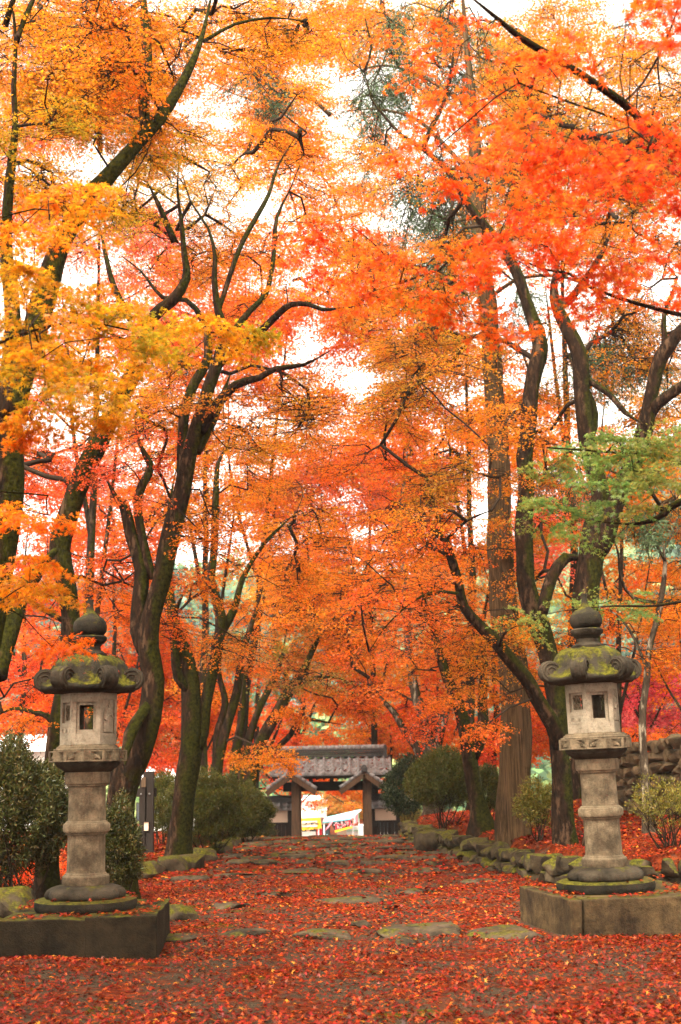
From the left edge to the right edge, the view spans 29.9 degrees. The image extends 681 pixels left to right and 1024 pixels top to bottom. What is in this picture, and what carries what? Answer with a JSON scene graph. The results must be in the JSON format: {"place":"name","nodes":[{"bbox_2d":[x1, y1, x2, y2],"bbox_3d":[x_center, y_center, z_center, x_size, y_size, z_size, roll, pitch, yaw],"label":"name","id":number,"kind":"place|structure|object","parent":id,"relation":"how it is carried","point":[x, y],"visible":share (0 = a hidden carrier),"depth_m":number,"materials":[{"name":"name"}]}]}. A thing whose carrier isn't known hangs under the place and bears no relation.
{"place":"outdoors","nodes":[
{"label":"outdoors","id":0,"kind":"place"},
{"bbox_2d":[0,836,680,1023],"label":"path","id":1,"kind":"structure","parent":0,"point":[233,1002],"depth_m":10.00,"materials":[{"name":"red plant"}]},
{"bbox_2d":[0,899,169,961],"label":"stone plinth","id":2,"kind":"structure","parent":1,"relation":"on","point":[122,935],"depth_m":10.78,"materials":[{"name":"stone"}]},
{"bbox_2d":[33,599,144,914],"bbox_3d":[-2.334,2.209,11.805,1.022,2.814,0.934,0,-11,-5],"label":"stone lantern","id":3,"kind":"object","parent":2,"relation":"on","point":[86,761],"visible":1,"depth_m":11.58,"materials":[{"name":"stone"}]},
{"bbox_2d":[166,933,201,942],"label":"stepping stone","id":4,"kind":"object","parent":1,"relation":"on","point":[188,937],"visible":0.47,"depth_m":11.90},
{"bbox_2d":[170,904,198,921],"bbox_3d":[-1.677,4.311,13.622,0.343,0.244,0.304,-1,-11,0],"label":"boulder","id":5,"kind":"object","parent":1,"relation":"on","point":[180,912],"visible":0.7,"depth_m":13.52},
{"bbox_2d":[162,875,211,880],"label":"stepping stone","id":6,"kind":"object","parent":1,"relation":"on","point":[194,877],"visible":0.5,"depth_m":18.46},
{"bbox_2d":[211,902,250,908],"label":"stepping stone","id":7,"kind":"object","parent":1,"relation":"on","point":[222,905],"visible":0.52,"depth_m":14.55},
{"bbox_2d":[219,853,245,857],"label":"stepping stone","id":8,"kind":"object","parent":1,"relation":"on","point":[236,855],"visible":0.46,"depth_m":22.43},
{"bbox_2d":[212,873,259,877],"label":"stepping stone","id":9,"kind":"object","parent":1,"relation":"on","point":[229,874],"visible":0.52,"depth_m":18.73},
{"bbox_2d":[226,859,250,863],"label":"stepping stone","id":10,"kind":"object","parent":1,"relation":"on","point":[237,861],"visible":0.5,"depth_m":21.03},
{"bbox_2d":[220,928,271,937],"bbox_3d":[-0.953,4.125,12.442,0.578,0.135,0.515,-1,-11,0],"label":"stepping stone","id":11,"kind":"object","parent":1,"relation":"on","point":[243,932],"visible":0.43,"depth_m":12.29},
{"bbox_2d":[238,843,268,846],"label":"stepping stone","id":12,"kind":"object","parent":1,"relation":"on","point":[258,844],"visible":0.49,"depth_m":25.50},
{"bbox_2d":[241,856,270,859],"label":"stepping stone","id":13,"kind":"object","parent":1,"relation":"on","point":[253,857],"visible":0.4,"depth_m":22.03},
{"bbox_2d":[249,859,283,864],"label":"stepping stone","id":14,"kind":"object","parent":1,"relation":"on","point":[263,862],"visible":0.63,"depth_m":20.82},
{"bbox_2d":[254,891,294,897],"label":"stepping stone","id":15,"kind":"object","parent":1,"relation":"on","point":[287,894],"visible":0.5,"depth_m":15.82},
{"bbox_2d":[273,839,305,843],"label":"stepping stone","id":16,"kind":"object","parent":1,"relation":"on","point":[294,841],"visible":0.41,"depth_m":26.37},
{"bbox_2d":[279,854,315,858],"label":"stepping stone","id":17,"kind":"object","parent":1,"relation":"on","point":[297,856],"visible":0.58,"depth_m":22.18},
{"bbox_2d":[279,850,318,854],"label":"stepping stone","id":18,"kind":"object","parent":1,"relation":"on","point":[301,852],"visible":0.46,"depth_m":23.14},
{"bbox_2d":[278,868,328,873],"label":"stepping stone","id":19,"kind":"object","parent":1,"relation":"on","point":[298,870],"visible":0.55,"depth_m":19.13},
{"bbox_2d":[300,844,340,847],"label":"stepping stone","id":20,"kind":"object","parent":1,"relation":"on","point":[316,845],"visible":0.5,"depth_m":25.02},
{"bbox_2d":[290,928,351,939],"bbox_3d":[-0.220,4.038,12.145,0.672,0.149,0.676,-1,-11,0],"label":"stepping stone","id":21,"kind":"object","parent":1,"relation":"on","point":[340,934],"visible":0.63,"depth_m":11.93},
{"bbox_2d":[307,835,344,837],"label":"stepping stone","id":22,"kind":"object","parent":1,"relation":"on","point":[325,836],"visible":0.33,"depth_m":28.18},
{"bbox_2d":[304,840,348,843],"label":"stepping stone","id":23,"kind":"object","parent":1,"relation":"on","point":[328,842],"visible":0.57,"depth_m":25.83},
{"bbox_2d":[265,744,390,835],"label":"temple gate","id":24,"kind":"structure","parent":1,"relation":"on","point":[369,777],"depth_m":40.95,"materials":[{"name":"grey wood"}]},
{"bbox_2d":[324,860,349,865],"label":"stepping stone","id":25,"kind":"object","parent":1,"relation":"on","point":[342,862],"visible":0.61,"depth_m":20.29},
{"bbox_2d":[311,896,393,903],"bbox_3d":[0.129,4.645,15.183,1.018,0.140,0.482,-1,-11,0],"label":"stepping stone","id":26,"kind":"object","parent":1,"relation":"on","point":[357,899],"visible":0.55,"depth_m":15.01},
{"bbox_2d":[333,868,383,873],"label":"stepping stone","id":27,"kind":"object","parent":1,"relation":"on","point":[371,871],"visible":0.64,"depth_m":18.71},
{"bbox_2d":[350,920,371,927],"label":"stepping stone","id":28,"kind":"object","parent":1,"relation":"on","point":[359,924],"visible":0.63,"depth_m":12.60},
{"bbox_2d":[360,860,387,864],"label":"stepping stone","id":29,"kind":"object","parent":1,"relation":"on","point":[368,862],"visible":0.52,"depth_m":20.41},
{"bbox_2d":[372,854,408,858],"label":"stepping stone","id":30,"kind":"object","parent":1,"relation":"on","point":[390,856],"visible":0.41,"depth_m":21.56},
{"bbox_2d":[375,839,405,842],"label":"stepping stone","id":31,"kind":"object","parent":1,"relation":"on","point":[390,841],"visible":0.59,"depth_m":25.59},
{"bbox_2d":[395,934,416,946],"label":"stepping stone","id":32,"kind":"object","parent":1,"relation":"on","point":[405,939],"visible":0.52,"depth_m":11.26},
{"bbox_2d":[394,855,437,860],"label":"stepping stone","id":33,"kind":"object","parent":1,"relation":"on","point":[402,857],"visible":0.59,"depth_m":21.16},
{"bbox_2d":[376,921,461,937],"bbox_3d":[0.750,4.007,12.134,0.834,0.162,0.768,-1,-11,0],"label":"stepping stone","id":34,"kind":"object","parent":1,"relation":"on","point":[435,928],"visible":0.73,"depth_m":11.94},
{"bbox_2d":[395,888,443,894],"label":"stepping stone","id":35,"kind":"object","parent":1,"relation":"on","point":[408,891],"visible":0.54,"depth_m":15.75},
{"bbox_2d":[410,867,447,872],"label":"stepping stone","id":36,"kind":"object","parent":1,"relation":"on","point":[422,870],"visible":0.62,"depth_m":18.82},
{"bbox_2d":[459,878,497,883],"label":"stepping stone","id":37,"kind":"object","parent":1,"relation":"on","point":[467,881],"visible":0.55,"depth_m":16.94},
{"bbox_2d":[464,924,543,939],"bbox_3d":[1.475,3.961,11.962,0.668,0.150,0.775,1,-11,-12],"label":"stepping stone","id":38,"kind":"object","parent":1,"relation":"on","point":[508,931],"visible":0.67,"depth_m":11.74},
{"bbox_2d":[519,880,680,936],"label":"stone plinth","id":39,"kind":"structure","parent":1,"relation":"on","point":[650,915],"depth_m":11.72,"materials":[{"name":"stone"}]},
{"bbox_2d":[538,594,655,894],"bbox_3d":[2.540,2.262,12.743,1.058,2.912,0.967,-1,-11,-6],"label":"stone lantern","id":40,"kind":"object","parent":39,"relation":"on","point":[587,669],"visible":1,"depth_m":12.51,"materials":[{"name":"stone"}]},
{"bbox_2d":[0,800,680,990],"bbox_3d":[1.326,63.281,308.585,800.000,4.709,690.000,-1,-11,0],"label":"ground","id":41,"kind":"structure","parent":0,"point":[674,855],"depth_m":17.20,"materials":[{"name":"red plant"}]},
{"bbox_2d":[0,886,36,917],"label":"boulder","id":42,"kind":"object","parent":41,"relation":"on","point":[13,899],"visible":0.47,"depth_m":13.92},
{"bbox_2d":[0,735,67,824],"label":"house","id":43,"kind":"structure","parent":41,"relation":"on","point":[36,750],"depth_m":77.08,"materials":[{"name":"white wood"}]},
{"bbox_2d":[0,727,68,894],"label":"bush","id":44,"kind":"object","parent":41,"relation":"on","point":[40,805],"visible":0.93,"depth_m":14.92,"materials":[{"name":"green plant"}]},
{"bbox_2d":[2,858,66,887],"bbox_3d":[-4.231,4.825,16.921,1.341,0.672,1.132,-1,-11,0],"label":"bush","id":45,"kind":"object","parent":41,"relation":"on","point":[62,872],"visible":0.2,"depth_m":16.80,"materials":[{"name":"red plant"}]},
{"bbox_2d":[0,467,122,799],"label":"maple tree","id":46,"kind":"object","parent":41,"relation":"on","point":[20,669],"visible":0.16,"depth_m":30.02,"materials":[{"name":"orange plant"}]},
{"bbox_2d":[105,787,147,893],"bbox_3d":[-2.680,4.008,15.014,0.923,1.518,0.775,-1,-11,0],"label":"bush","id":47,"kind":"object","parent":41,"relation":"on","point":[123,840],"visible":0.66,"depth_m":14.89,"materials":[{"name":"green plant"}]},
{"bbox_2d":[0,142,259,898],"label":"maple tree","id":48,"kind":"object","parent":41,"relation":"on","point":[59,549],"visible":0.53,"depth_m":17.89,"materials":[{"name":"orange plant"}]},
{"bbox_2d":[27,438,232,787],"bbox_3d":[-6.282,3.575,37.183,6.453,13.126,7.806,-1,-11,0],"label":"maple tree","id":49,"kind":"object","parent":41,"relation":"on","point":[132,705],"visible":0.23,"depth_m":37.02,"materials":[{"name":"red plant"}]},
{"bbox_2d":[0,171,282,665],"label":"maple tree","id":50,"kind":"object","parent":41,"relation":"on","point":[58,369],"visible":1,"depth_m":8.63,"materials":[{"name":"orange plant"}]},
{"bbox_2d":[136,771,156,852],"bbox_3d":[-3.387,5.283,22.157,0.340,1.535,0.464,7,-14,-37],"label":"signpost","id":51,"kind":"object","parent":41,"relation":"on","point":[147,793],"visible":0.69,"depth_m":22.03,"materials":[{"name":"grey wood"}]},
{"bbox_2d":[138,861,157,879],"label":"kerb boulder","id":52,"kind":"object","parent":41,"relation":"on","point":[151,872],"visible":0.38,"depth_m":18.66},
{"bbox_2d":[146,860,165,874],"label":"kerb boulder","id":53,"kind":"object","parent":41,"relation":"on","point":[159,868],"visible":0.34,"depth_m":19.29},
{"bbox_2d":[136,767,175,830],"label":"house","id":54,"kind":"structure","parent":41,"relation":"on","point":[137,810],"depth_m":70.48,"materials":[{"name":"white wood"}]},
{"bbox_2d":[154,768,174,843],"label":"bush","id":55,"kind":"object","parent":41,"relation":"on","point":[161,783],"visible":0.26,"depth_m":23.85,"materials":[{"name":"green plant"}]},
{"bbox_2d":[157,855,188,871],"bbox_3d":[-2.600,5.518,19.834,0.484,0.363,0.415,2,-12,-18],"label":"kerb boulder","id":56,"kind":"object","parent":41,"relation":"on","point":[171,863],"visible":0.64,"depth_m":19.68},
{"bbox_2d":[0,0,348,647],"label":"maple tree","id":57,"kind":"object","parent":41,"relation":"on","point":[63,113],"visible":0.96,"depth_m":13.10,"materials":[{"name":"orange plant"}]},
{"bbox_2d":[0,0,373,729],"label":"maple tree","id":58,"kind":"object","parent":41,"relation":"on","point":[230,144],"visible":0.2,"depth_m":26.10,"materials":[{"name":"orange plant"}]},
{"bbox_2d":[0,235,377,818],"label":"maple tree","id":59,"kind":"object","parent":41,"relation":"on","point":[168,290],"visible":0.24,"depth_m":35.00,"materials":[{"name":"orange plant"}]},
{"bbox_2d":[180,854,204,869],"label":"kerb boulder","id":60,"kind":"object","parent":41,"relation":"on","point":[195,861],"visible":0.46,"depth_m":20.12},
{"bbox_2d":[193,847,217,860],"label":"kerb boulder","id":61,"kind":"object","parent":41,"relation":"on","point":[210,853],"visible":0.51,"depth_m":21.80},
{"bbox_2d":[154,765,260,852],"bbox_3d":[-2.462,5.414,22.998,2.083,1.769,1.373,-1,-11,0],"label":"clipped bush","id":62,"kind":"object","parent":41,"relation":"on","point":[213,786],"visible":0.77,"depth_m":22.68,"materials":[{"name":"green plant"}]},
{"bbox_2d":[117,619,315,818],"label":"maple tree","id":63,"kind":"object","parent":41,"relation":"on","point":[213,719],"visible":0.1,"depth_m":39.82,"materials":[{"name":"red plant"}]},
{"bbox_2d":[216,841,233,850],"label":"kerb boulder","id":64,"kind":"object","parent":41,"relation":"on","point":[229,847],"visible":0.34,"depth_m":24.15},
{"bbox_2d":[51,68,415,898],"bbox_3d":[-1.441,-1.587,18.698,4.895,14.188,7.096,-1,-11,0],"label":"maple tree","id":65,"kind":"object","parent":41,"relation":"on","point":[195,438],"visible":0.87,"depth_m":17.23,"materials":[{"name":"orange plant"}]},
{"bbox_2d":[104,406,366,855],"bbox_3d":[-1.866,2.008,22.504,4.753,8.580,8.408,-1,-11,0],"label":"maple tree","id":66,"kind":"object","parent":41,"relation":"on","point":[195,713],"visible":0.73,"depth_m":21.55,"materials":[{"name":"orange plant"}]},
{"bbox_2d":[145,638,346,820],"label":"maple tree","id":67,"kind":"object","parent":41,"relation":"on","point":[314,740],"visible":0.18,"depth_m":46.77,"materials":[{"name":"orange plant"}]},
{"bbox_2d":[164,542,331,843],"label":"maple tree","id":68,"kind":"object","parent":41,"relation":"on","point":[228,706],"visible":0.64,"depth_m":26.73,"materials":[{"name":"orange plant"}]},
{"bbox_2d":[220,779,277,842],"bbox_3d":[-2.018,6.336,26.777,1.200,1.461,1.144,-10,-14,38],"label":"clipped bush","id":69,"kind":"object","parent":41,"relation":"on","point":[261,806],"visible":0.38,"depth_m":26.65,"materials":[{"name":"green plant"}]},
{"bbox_2d":[259,824,280,836],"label":"bush","id":70,"kind":"object","parent":41,"relation":"on","point":[267,833],"visible":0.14,"depth_m":36.78,"materials":[{"name":"green plant"}]},
{"bbox_2d":[264,795,291,836],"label":"gate side wall","id":71,"kind":"structure","parent":41,"relation":"on","point":[282,820],"depth_m":41.18,"materials":[{"name":"paint"}]},
{"bbox_2d":[216,523,393,836],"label":"maple tree","id":72,"kind":"object","parent":41,"relation":"on","point":[295,683],"visible":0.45,"depth_m":30.68,"materials":[{"name":"orange plant"}]},
{"bbox_2d":[302,810,321,835],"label":"food stall","id":73,"kind":"object","parent":41,"relation":"on","point":[309,823],"visible":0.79,"depth_m":60.29,"materials":[{"name":"beige fabric"}]},
{"bbox_2d":[301,800,329,834],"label":"house","id":74,"kind":"structure","parent":41,"relation":"on","point":[322,817],"depth_m":68.42,"materials":[{"name":"white wood"}]},
{"bbox_2d":[310,824,329,834],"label":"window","id":75,"kind":"structure","parent":74,"relation":"in","point":[327,831],"depth_m":68.26,"materials":[{"name":"wood"}]},
{"bbox_2d":[199,73,434,745],"bbox_3d":[-0.680,-1.741,37.534,7.624,24.541,9.159,-1,-11,0],"label":"maple tree","id":76,"kind":"object","parent":41,"relation":"on","point":[353,195],"visible":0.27,"depth_m":37.60,"materials":[{"name":"orange plant"}]},
{"bbox_2d":[260,779,383,803],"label":"maple tree","id":77,"kind":"object","parent":41,"relation":"on","point":[357,796],"visible":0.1,"depth_m":53.12,"materials":[{"name":"orange plant"}]},
{"bbox_2d":[232,521,417,794],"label":"maple tree","id":78,"kind":"object","parent":41,"relation":"on","point":[378,670],"visible":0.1,"depth_m":49.41,"materials":[{"name":"orange plant"}]},
{"bbox_2d":[307,790,362,823],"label":"maple tree","id":79,"kind":"object","parent":41,"relation":"on","point":[334,805],"visible":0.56,"depth_m":70.67,"materials":[{"name":"orange plant"}]},
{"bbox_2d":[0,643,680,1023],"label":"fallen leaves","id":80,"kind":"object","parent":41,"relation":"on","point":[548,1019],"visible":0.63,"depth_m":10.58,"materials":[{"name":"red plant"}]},
{"bbox_2d":[323,809,360,835],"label":"food stall","id":81,"kind":"object","parent":41,"relation":"on","point":[343,823],"visible":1,"depth_m":60.39,"materials":[{"name":"white paint"}]},
{"bbox_2d":[210,409,486,793],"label":"maple tree","id":82,"kind":"object","parent":41,"relation":"on","point":[336,493],"visible":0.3,"depth_m":43.61,"materials":[{"name":"orange plant"}]},
{"bbox_2d":[371,793,399,834],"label":"gate side wall","id":83,"kind":"structure","parent":41,"relation":"on","point":[382,817],"depth_m":41.12,"materials":[{"name":"paint"}]},
{"bbox_2d":[316,700,456,768],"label":"maple tree","id":84,"kind":"object","parent":41,"relation":"on","point":[384,736],"visible":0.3,"depth_m":45.64,"materials":[{"name":"orange plant"}]},
{"bbox_2d":[302,418,478,818],"bbox_3d":[1.310,2.856,32.715,4.710,10.555,8.147,-1,-11,0],"label":"maple tree","id":85,"kind":"object","parent":41,"relation":"on","point":[436,740],"visible":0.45,"depth_m":31.64,"materials":[{"name":"orange plant"}]},
{"bbox_2d":[378,751,422,821],"bbox_3d":[1.609,7.274,32.172,1.322,2.501,1.095,-1,-11,0],"label":"camellia shrub","id":86,"kind":"object","parent":41,"relation":"on","point":[392,791],"visible":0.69,"depth_m":32.03,"materials":[{"name":"green plant"}]},
{"bbox_2d":[400,800,421,828],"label":"bush","id":87,"kind":"object","parent":41,"relation":"on","point":[415,816],"visible":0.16,"depth_m":48.44,"materials":[{"name":"green plant"}]},
{"bbox_2d":[413,830,439,851],"bbox_3d":[1.711,6.101,23.463,0.720,0.514,0.700,-1,-11,0],"label":"boulder","id":88,"kind":"object","parent":41,"relation":"on","point":[426,840],"visible":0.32,"depth_m":23.19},
{"bbox_2d":[325,641,550,766],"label":"maple tree","id":89,"kind":"object","parent":41,"relation":"on","point":[408,693],"visible":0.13,"depth_m":40.77,"materials":[{"name":"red plant"}]},
{"bbox_2d":[293,19,584,845],"bbox_3d":[1.705,-1.608,18.703,4.933,13.195,7.168,-1,-11,0],"label":"maple tree","id":90,"kind":"object","parent":41,"relation":"on","point":[551,710],"visible":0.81,"depth_m":18.07,"materials":[{"name":"orange plant"}]},
{"bbox_2d":[401,744,479,829],"bbox_3d":[1.994,5.331,24.562,1.682,1.722,1.174,-1,-11,0],"label":"bush","id":91,"kind":"object","parent":41,"relation":"on","point":[437,773],"visible":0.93,"depth_m":24.35,"materials":[{"name":"green plant"}]},
{"bbox_2d":[341,546,544,836],"bbox_3d":[1.890,3.241,23.413,3.391,5.557,5.791,3,-12,-21],"label":"maple tree","id":92,"kind":"object","parent":41,"relation":"on","point":[481,819],"visible":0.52,"depth_m":22.31,"materials":[{"name":"orange plant"}]},
{"bbox_2d":[209,0,680,846],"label":"cedar tree","id":93,"kind":"object","parent":41,"relation":"on","point":[515,754],"visible":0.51,"depth_m":21.28,"materials":[{"name":"brown plant"}]},
{"bbox_2d":[334,273,568,809],"bbox_3d":[2.892,0.409,31.391,6.203,14.144,8.095,-1,-11,0],"label":"maple tree","id":94,"kind":"object","parent":41,"relation":"on","point":[466,405],"visible":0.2,"depth_m":31.19,"materials":[{"name":"orange plant"}]},
{"bbox_2d":[264,0,680,359],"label":"maple tree","id":95,"kind":"object","parent":41,"relation":"on","point":[612,171],"visible":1,"depth_m":7.25,"materials":[{"name":"orange plant"}]},
{"bbox_2d":[271,0,680,799],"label":"maple tree","id":96,"kind":"object","parent":41,"relation":"on","point":[369,12],"visible":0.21,"depth_m":31.92,"materials":[{"name":"orange plant"}]},
{"bbox_2d":[465,762,498,820],"bbox_3d":[2.647,5.136,23.043,0.859,1.238,0.679,-1,-11,0],"label":"bush","id":97,"kind":"object","parent":41,"relation":"on","point":[489,774],"visible":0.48,"depth_m":22.94,"materials":[{"name":"green plant"}]},
{"bbox_2d":[422,602,580,767],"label":"maple tree","id":98,"kind":"object","parent":41,"relation":"on","point":[491,755],"visible":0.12,"depth_m":32.60,"materials":[{"name":"red plant"}]},
{"bbox_2d":[511,773,551,841],"bbox_3d":[2.894,4.365,18.670,0.792,1.084,0.776,9,-15,-42],"label":"bush","id":99,"kind":"object","parent":41,"relation":"on","point":[533,807],"visible":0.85,"depth_m":18.62,"materials":[{"name":"green plant"}]},
{"bbox_2d":[398,820,680,884],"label":"retaining wall","id":100,"kind":"structure","parent":41,"relation":"on","point":[505,858],"depth_m":18.22,"materials":[{"name":"stone"}]},
{"bbox_2d":[413,28,680,845],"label":"maple tree","id":101,"kind":"object","parent":41,"relation":"on","point":[589,568],"visible":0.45,"depth_m":19.59,"materials":[{"name":"orange plant"}]},
{"bbox_2d":[478,366,680,731],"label":"maple tree","id":102,"kind":"object","parent":41,"relation":"on","point":[633,584],"visible":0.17,"depth_m":28.47,"materials":[{"name":"orange plant"}]},
{"bbox_2d":[485,417,680,651],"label":"maple tree","id":103,"kind":"object","parent":41,"relation":"on","point":[651,474],"visible":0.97,"depth_m":9.73,"materials":[{"name":"green plant"}]},
{"bbox_2d":[580,638,680,740],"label":"maple tree","id":104,"kind":"object","parent":41,"relation":"on","point":[630,714],"visible":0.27,"depth_m":29.89,"materials":[{"name":"red plant"}]},
{"bbox_2d":[603,517,680,832],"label":"slender tree","id":105,"kind":"object","parent":41,"relation":"on","point":[654,627],"visible":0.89,"depth_m":18.61,"materials":[{"name":"orange plant"}]},
{"bbox_2d":[616,733,680,814],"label":"terrace wall","id":106,"kind":"structure","parent":41,"relation":"on","point":[664,756],"depth_m":21.49,"materials":[{"name":"stone"}]},
{"bbox_2d":[621,773,680,848],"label":"twiggy shrub","id":107,"kind":"object","parent":41,"relation":"on","point":[660,808],"visible":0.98,"depth_m":16.10,"materials":[{"name":"green plant"}]},
{"bbox_2d":[621,594,680,751],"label":"maple tree","id":108,"kind":"object","parent":41,"relation":"on","point":[656,736],"visible":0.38,"depth_m":26.73,"materials":[{"name":"red plant"}]},
{"bbox_2d":[0,0,680,579],"label":"sky","id":109,"kind":"structure","parent":0,"point":[513,6],"materials":[{"name":"white"}]},
{"bbox_2d":[2,467,680,808],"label":"hill","id":110,"kind":"structure","parent":0,"point":[543,774],"depth_m":190.56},
{"bbox_2d":[0,431,680,823],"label":"hillside wood","id":111,"kind":"object","parent":110,"relation":"on","point":[326,725],"visible":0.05,"depth_m":175.10,"materials":[{"name":"orange plant"}]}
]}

